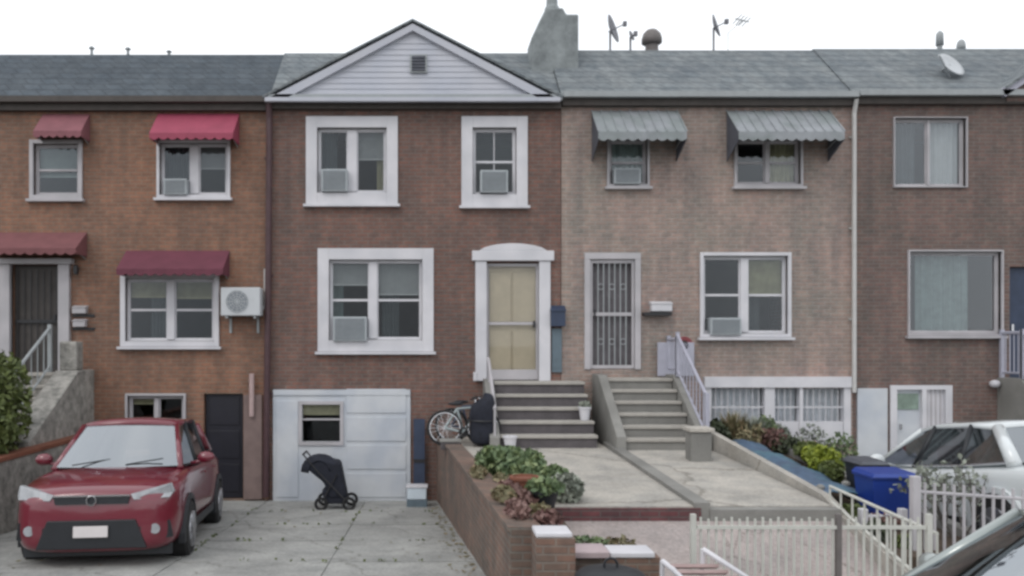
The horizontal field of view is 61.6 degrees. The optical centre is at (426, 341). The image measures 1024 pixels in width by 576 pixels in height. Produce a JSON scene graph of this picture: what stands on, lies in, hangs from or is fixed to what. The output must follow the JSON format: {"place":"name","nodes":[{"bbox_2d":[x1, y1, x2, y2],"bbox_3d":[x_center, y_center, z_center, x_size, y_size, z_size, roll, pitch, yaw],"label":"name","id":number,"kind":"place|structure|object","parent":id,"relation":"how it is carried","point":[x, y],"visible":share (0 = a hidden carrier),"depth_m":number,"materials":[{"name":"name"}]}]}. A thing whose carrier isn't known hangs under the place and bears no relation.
{"place":"outdoors","nodes":[
{"label":"outdoors","id":0,"kind":"place"},
{"bbox_2d":[0,500,485,575],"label":"driveway","id":1,"kind":"structure","parent":0,"point":[312,544],"depth_m":10.42,"materials":[{"name":"concrete"}]},
{"bbox_2d":[16,417,222,558],"bbox_3d":[-3.870,1.839,11.381,2.200,1.640,4.401,0,-4,-6],"label":"parked car","id":2,"kind":"object","parent":1,"relation":"on","point":[133,485],"visible":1,"depth_m":9.62,"materials":[{"name":"red paint"}]},
{"bbox_2d":[0,55,283,500],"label":"row house","id":3,"kind":"structure","parent":1,"relation":"on","point":[95,150],"depth_m":15.24,"materials":[{"name":"orange brick"}]},
{"bbox_2d":[15,266,57,371],"bbox_3d":[-6.982,-0.405,15.320,0.837,1.913,0.120,0,0,0],"label":"door","id":4,"kind":"structure","parent":3,"relation":"in","point":[36,287],"depth_m":15.34,"materials":[{"name":"black metal"}]},
{"bbox_2d":[25,139,84,201],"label":"window","id":5,"kind":"structure","parent":3,"relation":"in","point":[39,197],"depth_m":15.25,"materials":[{"name":"white paint"}]},
{"bbox_2d":[73,265,78,273],"bbox_3d":[-6.225,-1.272,15.168,0.067,0.162,0.137,0,0,0],"label":"wall lamp","id":6,"kind":"object","parent":3,"relation":"attached to","point":[75,269],"visible":1,"depth_m":15.10,"materials":[{"name":"black metal"}]},
{"bbox_2d":[71,306,94,316],"bbox_3d":[-6.125,-0.537,15.172,0.400,0.203,0.129,0,0,0],"label":"mailbox","id":7,"kind":"object","parent":3,"relation":"attached to","point":[79,311],"visible":1,"depth_m":15.16,"materials":[{"name":"white paint"}]},
{"bbox_2d":[72,319,94,329],"bbox_3d":[-6.125,-0.299,15.172,0.400,0.203,0.129,0,0,0],"label":"mailbox","id":8,"kind":"object","parent":3,"relation":"attached to","point":[79,324],"visible":1,"depth_m":15.15,"materials":[{"name":"white paint"}]},
{"bbox_2d":[125,393,185,418],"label":"window","id":9,"kind":"structure","parent":3,"relation":"in","point":[134,398],"depth_m":15.29,"materials":[{"name":"white paint"}]},
{"bbox_2d":[117,274,221,348],"bbox_3d":[-4.582,-0.537,15.304,1.841,1.354,0.327,0,0,0],"label":"window","id":10,"kind":"structure","parent":3,"relation":"in","point":[163,292],"depth_m":15.29,"materials":[{"name":"white paint"}]},
{"bbox_2d":[163,179,189,194],"bbox_3d":[-4.462,-2.744,15.274,0.418,0.285,0.332,0,0,0],"label":"window air conditioner","id":11,"kind":"object","parent":3,"relation":"attached to","point":[176,186],"depth_m":15.12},
{"bbox_2d":[153,140,232,200],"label":"window","id":12,"kind":"structure","parent":3,"relation":"in","point":[178,161],"depth_m":15.29,"materials":[{"name":"white paint"}]},
{"bbox_2d":[206,394,242,497],"bbox_3d":[-3.629,1.881,15.315,0.665,1.856,0.090,0,0,0],"label":"door","id":13,"kind":"structure","parent":3,"relation":"in","point":[224,412],"depth_m":15.31,"materials":[{"name":"paint"}]},
{"bbox_2d":[221,269,264,332],"bbox_3d":[-3.223,-0.719,15.052,0.744,1.144,0.371,0,0,0],"label":"air conditioner","id":14,"kind":"object","parent":3,"relation":"attached to","point":[241,301],"visible":1,"depth_m":14.88,"materials":[{"name":"metal"}]},
{"bbox_2d":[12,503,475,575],"bbox_3d":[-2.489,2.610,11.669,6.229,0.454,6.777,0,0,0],"label":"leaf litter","id":15,"kind":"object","parent":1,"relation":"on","point":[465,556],"visible":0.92,"depth_m":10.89,"materials":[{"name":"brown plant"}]},
{"bbox_2d":[195,503,437,562],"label":"weeds","id":16,"kind":"object","parent":1,"relation":"on","point":[284,523],"visible":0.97,"depth_m":11.05,"materials":[{"name":"green plant"}]},
{"bbox_2d":[301,450,357,509],"bbox_3d":[-1.638,2.323,14.290,0.945,0.948,0.483,0,0,0],"label":"baby stroller","id":17,"kind":"object","parent":1,"relation":"on","point":[327,470],"visible":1,"depth_m":14.11,"materials":[{"name":"black fabric"}]},
{"bbox_2d":[406,484,427,506],"bbox_3d":[-0.164,2.626,14.512,0.367,0.366,0.295,0,0,0],"label":"storage box","id":18,"kind":"object","parent":1,"relation":"on","point":[416,495],"visible":1,"depth_m":14.38,"materials":[{"name":"grey paint"}]},
{"bbox_2d":[413,419,424,483],"bbox_3d":[-0.133,2.115,15.100,0.200,1.480,0.100,0,0,0],"label":"storage board","id":19,"kind":"object","parent":1,"relation":"on","point":[418,451],"visible":0.82,"depth_m":15.09,"materials":[{"name":"blue paint"}]},
{"bbox_2d":[262,0,577,500],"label":"row house","id":20,"kind":"structure","parent":1,"relation":"on","point":[428,259],"depth_m":15.24,"materials":[{"name":"red brick"}]},
{"bbox_2d":[299,401,342,444],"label":"window","id":21,"kind":"structure","parent":20,"relation":"in","point":[309,407],"depth_m":15.18,"materials":[{"name":"white paint"}]},
{"bbox_2d":[321,169,347,192],"bbox_3d":[-1.638,-2.858,15.274,0.465,0.399,0.332,0,0,0],"label":"window air conditioner","id":22,"kind":"object","parent":20,"relation":"attached to","point":[334,180],"depth_m":15.12,"materials":[{"name":"metal"}]},
{"bbox_2d":[333,317,367,340],"bbox_3d":[-1.362,-0.218,15.274,0.598,0.437,0.332,0,0,0],"label":"window air conditioner","id":23,"kind":"object","parent":20,"relation":"attached to","point":[350,328],"depth_m":15.12,"materials":[{"name":"metal"}]},
{"bbox_2d":[303,116,399,206],"bbox_3d":[-1.334,-3.204,15.304,1.718,1.612,0.328,0,0,0],"label":"window","id":24,"kind":"structure","parent":20,"relation":"in","point":[386,194],"depth_m":15.19,"materials":[{"name":"white paint"}]},
{"bbox_2d":[315,248,435,353],"bbox_3d":[-0.910,-0.713,15.304,2.147,1.888,0.327,0,0,0],"label":"window","id":25,"kind":"structure","parent":20,"relation":"in","point":[390,260],"depth_m":15.27,"materials":[{"name":"white paint"}]},
{"bbox_2d":[479,170,507,193],"bbox_3d":[1.196,-2.839,15.274,0.494,0.399,0.332,0,0,0],"label":"window air conditioner","id":26,"kind":"object","parent":20,"relation":"attached to","point":[493,181],"depth_m":15.12,"materials":[{"name":"metal"}]},
{"bbox_2d":[459,116,529,208],"bbox_3d":[1.210,-3.190,15.271,1.261,1.641,0.263,0,0,0],"label":"window","id":27,"kind":"structure","parent":20,"relation":"in","point":[517,125],"depth_m":15.19,"materials":[{"name":"white paint"}]},
{"bbox_2d":[487,263,537,379],"bbox_3d":[1.534,-0.357,15.303,0.927,2.085,0.165,0,0,0],"label":"door","id":28,"kind":"structure","parent":20,"relation":"in","point":[512,288],"depth_m":15.31,"materials":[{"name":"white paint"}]},
{"bbox_2d":[552,329,561,371],"bbox_3d":[2.319,0.162,15.214,0.181,0.781,0.045,0,0,0],"label":"newspaper holder","id":29,"kind":"object","parent":20,"relation":"attached to","point":[556,350],"visible":1,"depth_m":15.20,"materials":[{"name":"grey paint"}]},
{"bbox_2d":[550,306,565,325],"bbox_3d":[2.329,-0.452,15.162,0.273,0.372,0.149,0,0,0],"label":"mailbox","id":30,"kind":"object","parent":20,"relation":"attached to","point":[557,315],"visible":1,"depth_m":15.10,"materials":[{"name":"blue paint"}]},
{"bbox_2d":[454,436,487,457],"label":"terrace","id":31,"kind":"structure","parent":0,"point":[469,445],"depth_m":13.71,"materials":[{"name":"concrete"}]},
{"bbox_2d":[435,395,481,439],"bbox_3d":[0.710,1.286,14.239,1.136,0.801,0.458,0,0,-33],"label":"bicycle","id":32,"kind":"object","parent":31,"relation":"on","point":[462,414],"visible":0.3,"depth_m":14.17,"materials":[{"name":"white metal"}]},
{"bbox_2d":[427,397,500,445],"bbox_3d":[0.606,1.289,13.764,1.133,0.796,0.459,0,0,-24],"label":"bicycle","id":33,"kind":"object","parent":31,"relation":"on","point":[462,430],"visible":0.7,"depth_m":13.75,"materials":[{"name":"metal"}]},
{"bbox_2d":[468,393,496,444],"bbox_3d":[0.895,1.250,13.740,0.474,0.845,0.474,0,0,0],"label":"covered grill","id":34,"kind":"object","parent":31,"relation":"on","point":[481,415],"visible":0.94,"depth_m":13.56,"materials":[{"name":"black fabric"}]},
{"bbox_2d":[0,0,1023,54],"label":"sky","id":35,"kind":"structure","parent":0,"point":[27,27],"materials":[{"name":"white"}]},
{"bbox_2d":[521,442,693,507],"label":"walkway","id":36,"kind":"structure","parent":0,"point":[609,478],"depth_m":10.61,"materials":[{"name":"concrete"}]},
{"bbox_2d":[503,435,517,445],"bbox_3d":[1.320,1.595,13.490,0.238,0.200,0.238,0,0,0],"label":"flower pot","id":37,"kind":"object","parent":36,"relation":"on","point":[510,439],"visible":0.91,"depth_m":13.41,"materials":[{"name":"white paint"}]},
{"bbox_2d":[483,357,597,447],"bbox_3d":[1.865,1.137,14.360,1.730,1.727,1.740,0,0,0],"label":"stoop","id":38,"kind":"object","parent":36,"relation":"on","point":[538,414],"visible":0.8,"depth_m":14.18,"materials":[{"name":"grey concrete"}]},
{"bbox_2d":[578,401,590,419],"bbox_3d":[2.598,1.133,14.037,0.221,0.323,0.232,0,0,-30],"label":"flower pot","id":39,"kind":"object","parent":38,"relation":"on","point":[584,409],"visible":1,"depth_m":13.97,"materials":[{"name":"white paint"}]},
{"bbox_2d":[555,508,700,520],"bbox_3d":[2.135,2.047,9.184,1.630,0.505,0.029,0,0,0],"label":"walkway step","id":40,"kind":"object","parent":36,"relation":"attached to","point":[625,514],"visible":0.21,"depth_m":9.17,"materials":[{"name":"red brick"}]},
{"bbox_2d":[564,521,885,575],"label":"walkway","id":41,"kind":"structure","parent":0,"point":[668,541],"depth_m":8.78,"materials":[{"name":"concrete"}]},
{"bbox_2d":[628,450,831,506],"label":"walkway","id":42,"kind":"structure","parent":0,"point":[720,480],"depth_m":10.66,"materials":[{"name":"concrete"}]},
{"bbox_2d":[592,332,714,461],"bbox_3d":[3.850,0.920,13.695,1.800,2.160,3.070,0,0,0],"label":"stoop","id":43,"kind":"object","parent":42,"relation":"on","point":[644,413],"visible":0.89,"depth_m":14.03,"materials":[{"name":"grey concrete"}]},
{"bbox_2d":[710,507,841,520],"bbox_3d":[3.755,2.055,9.254,1.410,0.490,0.168,0,0,0],"label":"walkway right step","id":44,"kind":"object","parent":42,"relation":"attached to","point":[773,513],"visible":0.29,"depth_m":9.17,"materials":[{"name":"grey concrete"}]},
{"bbox_2d":[769,449,961,568],"bbox_3d":[5.081,2.610,11.840,1.038,1.780,7.200,0,0,0],"label":"planting bed","id":45,"kind":"object","parent":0,"point":[835,496],"visible":0.1,"depth_m":8.87,"materials":[{"name":"soil"}]},
{"bbox_2d":[710,418,731,439],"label":"dark shrub","id":46,"kind":"object","parent":45,"relation":"on","point":[720,427],"visible":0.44,"depth_m":13.50,"materials":[{"name":"green plant"}]},
{"bbox_2d":[716,410,752,438],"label":"grass clump","id":47,"kind":"object","parent":45,"relation":"on","point":[733,423],"visible":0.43,"depth_m":13.60,"materials":[{"name":"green plant"}]},
{"bbox_2d":[737,415,774,431],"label":"grass clump","id":48,"kind":"object","parent":45,"relation":"on","point":[753,421],"visible":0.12,"depth_m":14.02,"materials":[{"name":"green plant"}]},
{"bbox_2d":[732,423,787,452],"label":"dry shrub","id":49,"kind":"object","parent":45,"relation":"on","point":[762,436],"visible":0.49,"depth_m":13.35,"materials":[{"name":"brown plant"}]},
{"bbox_2d":[757,414,790,434],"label":"green shrub","id":50,"kind":"object","parent":45,"relation":"on","point":[770,423],"visible":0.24,"depth_m":14.33,"materials":[{"name":"green plant"}]},
{"bbox_2d":[767,434,815,454],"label":"dark shrub","id":51,"kind":"object","parent":45,"relation":"on","point":[790,442],"visible":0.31,"depth_m":13.24,"materials":[{"name":"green plant"}]},
{"bbox_2d":[732,439,857,493],"bbox_3d":[4.875,1.669,11.665,0.569,0.307,3.350,0,0,0],"label":"blue tarp","id":52,"kind":"object","parent":45,"relation":"on","point":[820,480],"visible":0.69,"depth_m":11.13,"materials":[{"name":"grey plastic"}]},
{"bbox_2d":[792,440,845,483],"bbox_3d":[5.479,1.651,11.877,0.494,0.513,1.976,0,0,14],"label":"lime bush","id":53,"kind":"object","parent":45,"relation":"on","point":[825,460],"visible":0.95,"depth_m":11.54,"materials":[{"name":"green plant"}]},
{"bbox_2d":[794,423,858,469],"bbox_3d":[6.868,2.050,14.649,1.130,1.303,0.527,0,0,0],"label":"grey shrub","id":54,"kind":"object","parent":45,"relation":"on","point":[844,449],"visible":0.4,"depth_m":14.60,"materials":[{"name":"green plant"}]},
{"bbox_2d":[842,456,889,498],"bbox_3d":[5.420,1.720,10.558,0.370,0.560,0.525,0,0,0],"label":"rubbish bin","id":55,"kind":"object","parent":45,"relation":"on","point":[851,462],"visible":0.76,"depth_m":10.52,"materials":[{"name":"black plastic"}]},
{"bbox_2d":[842,502,900,530],"bbox_3d":[4.906,1.954,9.483,0.409,0.268,0.775,0,0,-32],"label":"plant","id":56,"kind":"object","parent":45,"relation":"on","point":[846,507],"visible":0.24,"depth_m":9.49,"materials":[{"name":"green plant"}]},
{"bbox_2d":[858,508,907,529],"bbox_3d":[4.965,1.950,9.290,0.510,0.260,0.080,0,0,0],"label":"fence","id":57,"kind":"object","parent":45,"relation":"on","point":[903,512],"visible":0.3,"depth_m":9.26,"materials":[{"name":"white paint"}]},
{"bbox_2d":[851,467,914,518],"bbox_3d":[5.300,1.770,9.876,0.570,0.580,0.571,0,0,0],"label":"recycling bin","id":58,"kind":"object","parent":45,"relation":"on","point":[873,485],"visible":0.67,"depth_m":9.64,"materials":[{"name":"blue plastic"}]},
{"bbox_2d":[866,517,908,548],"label":"dark shrub","id":59,"kind":"object","parent":45,"relation":"on","point":[898,538],"visible":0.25,"depth_m":8.77,"materials":[{"name":"green plant"}]},
{"bbox_2d":[889,453,988,537],"bbox_3d":[5.509,1.714,8.986,0.990,0.989,1.003,0,0,0],"label":"bare shrub","id":60,"kind":"object","parent":45,"relation":"on","point":[939,482],"visible":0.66,"depth_m":8.93,"materials":[{"name":"grey plant"}]},
{"bbox_2d":[902,508,1023,575],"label":"parked car","id":61,"kind":"object","parent":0,"point":[995,547],"visible":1,"depth_m":4.62,"materials":[{"name":"silver metal"}]},
{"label":"planting bed","id":62,"kind":"structure","parent":0,"visible":0},
{"bbox_2d":[474,444,546,478],"bbox_3d":[1.065,1.522,10.509,0.784,0.498,1.675,0,0,-11],"label":"leafy bush","id":63,"kind":"object","parent":62,"relation":"on","point":[505,459],"visible":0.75,"depth_m":10.32,"materials":[{"name":"green plant"}]},
{"bbox_2d":[492,472,555,517],"bbox_3d":[0.974,1.619,9.025,0.385,0.267,2.221,0,0,-8],"label":"flowering plant","id":64,"kind":"object","parent":62,"relation":"on","point":[526,495],"visible":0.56,"depth_m":8.75,"materials":[{"name":"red plant"}]},
{"bbox_2d":[510,474,538,490],"bbox_3d":[1.070,1.585,9.340,0.324,0.220,0.324,0,0,0],"label":"flower pot","id":65,"kind":"object","parent":62,"relation":"on","point":[521,479],"visible":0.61,"depth_m":9.26,"materials":[{"name":"ceramic"}]},
{"bbox_2d":[524,473,565,507],"bbox_3d":[1.220,1.531,8.792,0.426,0.339,0.446,0,0,0],"label":"flower pot","id":66,"kind":"object","parent":62,"relation":"on","point":[547,489],"visible":0.99,"depth_m":8.69,"materials":[{"name":"green plastic"}]},
{"bbox_2d":[531,463,585,502],"bbox_3d":[1.448,1.609,9.759,0.655,0.447,0.984,0,0,0],"label":"leafy bush","id":67,"kind":"object","parent":62,"relation":"on","point":[574,490],"visible":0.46,"depth_m":9.44,"materials":[{"name":"green plant"}]},
{"bbox_2d":[574,534,637,544],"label":"ground plant","id":68,"kind":"object","parent":62,"relation":"on","point":[623,539],"visible":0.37,"depth_m":7.93,"materials":[{"name":"green plant"}]},
{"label":"sidewalk","id":69,"kind":"structure","parent":0,"visible":0},
{"bbox_2d":[435,431,574,575],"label":"garden wall","id":70,"kind":"structure","parent":69,"relation":"on","point":[496,540],"depth_m":8.46,"materials":[{"name":"brick"}]},
{"bbox_2d":[439,438,460,449],"bbox_3d":[0.371,1.613,13.390,0.338,0.145,0.300,0,0,0],"label":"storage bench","id":71,"kind":"object","parent":70,"relation":"on","point":[443,441],"visible":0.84,"depth_m":13.26,"materials":[{"name":"grey concrete"}]},
{"bbox_2d":[469,464,564,524],"bbox_3d":[0.741,1.584,9.033,0.484,0.244,3.197,0,0,-10],"label":"trailing plant","id":72,"kind":"object","parent":70,"relation":"on","point":[507,496],"visible":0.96,"depth_m":7.89,"materials":[{"name":"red plant"}]},
{"bbox_2d":[574,557,645,575],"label":"trash can","id":73,"kind":"object","parent":69,"relation":"on","point":[608,569],"visible":1,"depth_m":6.45,"materials":[{"name":"black plastic"}]},
{"bbox_2d":[575,543,659,575],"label":"garden wall","id":74,"kind":"structure","parent":69,"relation":"on","point":[645,559],"depth_m":7.49,"materials":[{"name":"brick"}]},
{"bbox_2d":[660,547,747,575],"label":"handrail","id":75,"kind":"object","parent":69,"relation":"on","point":[702,566],"visible":1,"depth_m":6.82,"materials":[{"name":"metal"}]},
{"bbox_2d":[690,514,932,575],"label":"front fence","id":76,"kind":"object","parent":69,"relation":"on","point":[838,526],"visible":0.91,"depth_m":7.47,"materials":[{"name":"metal"}]},
{"bbox_3d":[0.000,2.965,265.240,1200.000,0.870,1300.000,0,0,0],"label":"ground","id":77,"kind":"structure","parent":0,"visible":0},
{"bbox_2d":[0,435,73,534],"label":"garden wall","id":78,"kind":"structure","parent":77,"relation":"on","point":[19,467],"depth_m":12.02,"materials":[{"name":"concrete"}]},
{"bbox_2d":[9,324,93,446],"bbox_3d":[-6.770,1.305,13.985,1.680,3.190,2.490,0,0,0],"label":"stoop","id":79,"kind":"object","parent":77,"relation":"on","point":[62,401],"visible":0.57,"depth_m":14.29,"materials":[{"name":"concrete"}]},
{"bbox_2d":[603,442,709,520],"bbox_3d":[2.970,2.570,11.565,0.170,1.860,4.750,0,0,0],"label":"walkway divider","id":80,"kind":"object","parent":77,"relation":"on","point":[679,490],"visible":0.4,"depth_m":10.50,"materials":[{"name":"grey concrete"}]},
{"bbox_2d":[711,432,907,575],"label":"walkway edge","id":81,"kind":"object","parent":77,"relation":"on","point":[726,447],"visible":0.12,"depth_m":10.69,"materials":[{"name":"concrete"}]},
{"bbox_2d":[829,485,938,570],"bbox_3d":[4.510,1.921,8.540,0.035,0.637,2.021,0,0,0],"label":"side fence","id":82,"kind":"object","parent":81,"relation":"on","point":[867,532],"visible":0.83,"depth_m":8.53,"materials":[{"name":"beige paint"}]},
{"bbox_2d":[766,446,976,536],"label":"garden wall","id":83,"kind":"structure","parent":77,"relation":"on","point":[938,523],"depth_m":9.34,"materials":[{"name":"grey concrete"}]},
{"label":"right driveway","id":84,"kind":"structure","parent":0,"visible":0},
{"bbox_2d":[554,50,859,470],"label":"row house","id":85,"kind":"structure","parent":84,"relation":"on","point":[740,201],"depth_m":15.24,"materials":[{"name":"brick"}]},
{"bbox_2d":[590,260,633,367],"bbox_3d":[3.315,-0.486,15.310,0.794,1.942,0.180,0,0,0],"label":"door","id":86,"kind":"structure","parent":85,"relation":"in","point":[611,281],"depth_m":15.36,"materials":[{"name":"white paint"}]},
{"bbox_2d":[608,14,626,49],"bbox_3d":[3.800,-6.156,17.210,0.378,0.863,0.520,0,0,0],"label":"satellite dish","id":87,"kind":"object","parent":85,"relation":"on","point":[613,29],"visible":0.99,"depth_m":17.22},
{"bbox_2d":[612,168,640,184],"bbox_3d":[3.560,-2.934,15.274,0.475,0.285,0.332,0,0,0],"label":"window air conditioner","id":88,"kind":"object","parent":85,"relation":"attached to","point":[626,176],"depth_m":15.12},
{"bbox_2d":[605,139,652,189],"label":"window","id":89,"kind":"structure","parent":85,"relation":"in","point":[620,154],"depth_m":15.31,"materials":[{"name":"white paint"}]},
{"bbox_2d":[629,31,637,49],"bbox_3d":[4.150,-5.999,17.216,0.166,0.548,0.202,0,0,0],"label":"satellite dish","id":90,"kind":"object","parent":85,"relation":"on","point":[633,34],"visible":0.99,"depth_m":17.22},
{"bbox_2d":[641,28,661,49],"bbox_3d":[4.573,-6.027,17.340,0.412,0.625,0.412,0,0,0],"label":"roof vent","id":91,"kind":"object","parent":85,"relation":"on","point":[651,39],"visible":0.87,"depth_m":17.21,"materials":[{"name":"grey metal"}]},
{"bbox_2d":[642,301,672,315],"bbox_3d":[4.100,-0.586,15.158,0.503,0.257,0.159,0,0,0],"label":"mailbox","id":92,"kind":"object","parent":85,"relation":"attached to","point":[660,305],"visible":1,"depth_m":15.09,"materials":[{"name":"white paint"}]},
{"bbox_2d":[680,337,691,348],"bbox_3d":[4.582,0.076,15.190,0.324,0.324,0.100,0,0,0],"label":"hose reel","id":93,"kind":"object","parent":85,"relation":"attached to","point":[687,339],"visible":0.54,"depth_m":15.17,"materials":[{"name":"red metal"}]},
{"bbox_2d":[712,14,728,49],"bbox_3d":[5.873,-6.161,17.215,0.315,0.873,0.421,0,0,0],"label":"satellite dish","id":94,"kind":"object","parent":85,"relation":"on","point":[716,25],"visible":0.98,"depth_m":17.16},
{"bbox_2d":[705,318,740,334],"bbox_3d":[5.307,-0.266,15.274,0.551,0.304,0.332,0,0,0],"label":"window air conditioner","id":95,"kind":"object","parent":85,"relation":"attached to","point":[722,326],"depth_m":15.12,"materials":[{"name":"metal"}]},
{"bbox_2d":[728,14,750,32],"bbox_3d":[6.307,-6.137,17.290,0.454,0.824,0.500,0,0,0],"label":"antenna","id":96,"kind":"object","parent":85,"relation":"on","point":[736,24],"visible":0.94,"depth_m":17.28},
{"bbox_2d":[697,252,794,339],"bbox_3d":[5.686,-0.804,15.304,1.705,1.561,0.328,0,0,0],"label":"window","id":97,"kind":"structure","parent":85,"relation":"in","point":[748,294],"depth_m":15.29,"materials":[{"name":"white paint"}]},
{"bbox_2d":[732,139,806,189],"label":"window","id":98,"kind":"structure","parent":85,"relation":"in","point":[779,163],"depth_m":15.31,"materials":[{"name":"white paint"}]},
{"bbox_2d":[703,377,851,443],"bbox_3d":[6.240,1.229,15.285,2.613,1.200,0.290,0,0,0],"label":"window","id":99,"kind":"structure","parent":85,"relation":"in","point":[817,398],"depth_m":15.23,"materials":[{"name":"white paint"}]},
{"bbox_2d":[870,420,1023,529],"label":"parked car","id":100,"kind":"object","parent":84,"relation":"on","point":[994,449],"visible":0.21,"depth_m":9.70,"materials":[{"name":"white paint"}]},
{"bbox_2d":[909,476,1023,550],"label":"picket fence","id":101,"kind":"object","parent":84,"relation":"on","point":[915,491],"visible":0.43,"depth_m":8.45,"materials":[{"name":"white paint"}]},
{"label":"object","id":102,"kind":"structure","parent":0,"visible":0},
{"bbox_2d":[812,49,1023,455],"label":"row house","id":103,"kind":"structure","parent":102,"relation":"on","point":[940,229],"depth_m":15.24,"materials":[{"name":"brown brick"}]},
{"bbox_2d":[897,390,919,444],"bbox_3d":[8.613,1.664,15.290,0.450,1.605,0.080,0,0,0],"label":"door","id":104,"kind":"structure","parent":103,"relation":"in","point":[908,401],"depth_m":15.29,"materials":[{"name":"paint"}]},
{"bbox_2d":[893,117,967,187],"bbox_3d":[8.982,-3.372,15.329,1.316,1.259,0.278,0,0,0],"label":"window","id":105,"kind":"structure","parent":103,"relation":"in","point":[940,134],"depth_m":15.42,"materials":[{"name":"glass"}]},
{"bbox_2d":[935,31,943,48],"bbox_3d":[10.426,-6.011,17.340,0.152,0.593,0.152,0,0,0],"label":"roof vent","id":106,"kind":"object","parent":103,"relation":"on","point":[939,44],"visible":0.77,"depth_m":17.29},
{"bbox_2d":[938,54,963,76],"bbox_3d":[9.607,-5.094,15.623,0.379,0.455,0.703,0,0,35],"label":"satellite dish","id":107,"kind":"object","parent":103,"relation":"on","point":[950,63],"visible":1,"depth_m":15.75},
{"bbox_2d":[905,250,1007,337],"bbox_3d":[9.430,-0.842,15.303,1.778,1.577,0.326,0,0,0],"label":"window","id":108,"kind":"structure","parent":103,"relation":"in","point":[940,275],"depth_m":15.43,"materials":[{"name":"white paint"}]},
{"bbox_2d":[956,39,965,48],"bbox_3d":[10.859,-5.924,17.340,0.173,0.419,0.173,0,0,0],"label":"roof vent","id":109,"kind":"object","parent":103,"relation":"on","point":[961,43],"visible":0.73,"depth_m":17.28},
{"bbox_2d":[989,380,1000,387],"bbox_3d":[10.068,0.752,15.135,0.180,0.140,0.205,0,0,0],"label":"wall lamp","id":110,"kind":"object","parent":103,"relation":"attached to","point":[994,383],"visible":1,"depth_m":15.07,"materials":[{"name":"glass"}]},
{"bbox_2d":[1010,268,1023,377],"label":"door","id":111,"kind":"structure","parent":103,"relation":"in","point":[1016,274],"depth_m":15.34,"materials":[{"name":"blue paint"}]},
{"bbox_2d":[997,329,1023,419],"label":"stoop","id":112,"kind":"object","parent":102,"relation":"on","point":[1010,398],"visible":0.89,"depth_m":14.88,"materials":[{"name":"grey concrete"}]},
{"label":"left planting bed","id":113,"kind":"structure","parent":0,"visible":0},
{"bbox_2d":[0,349,33,454],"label":"tall hedge","id":114,"kind":"object","parent":113,"relation":"on","point":[11,430],"visible":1,"depth_m":12.15,"materials":[{"name":"green plant"}]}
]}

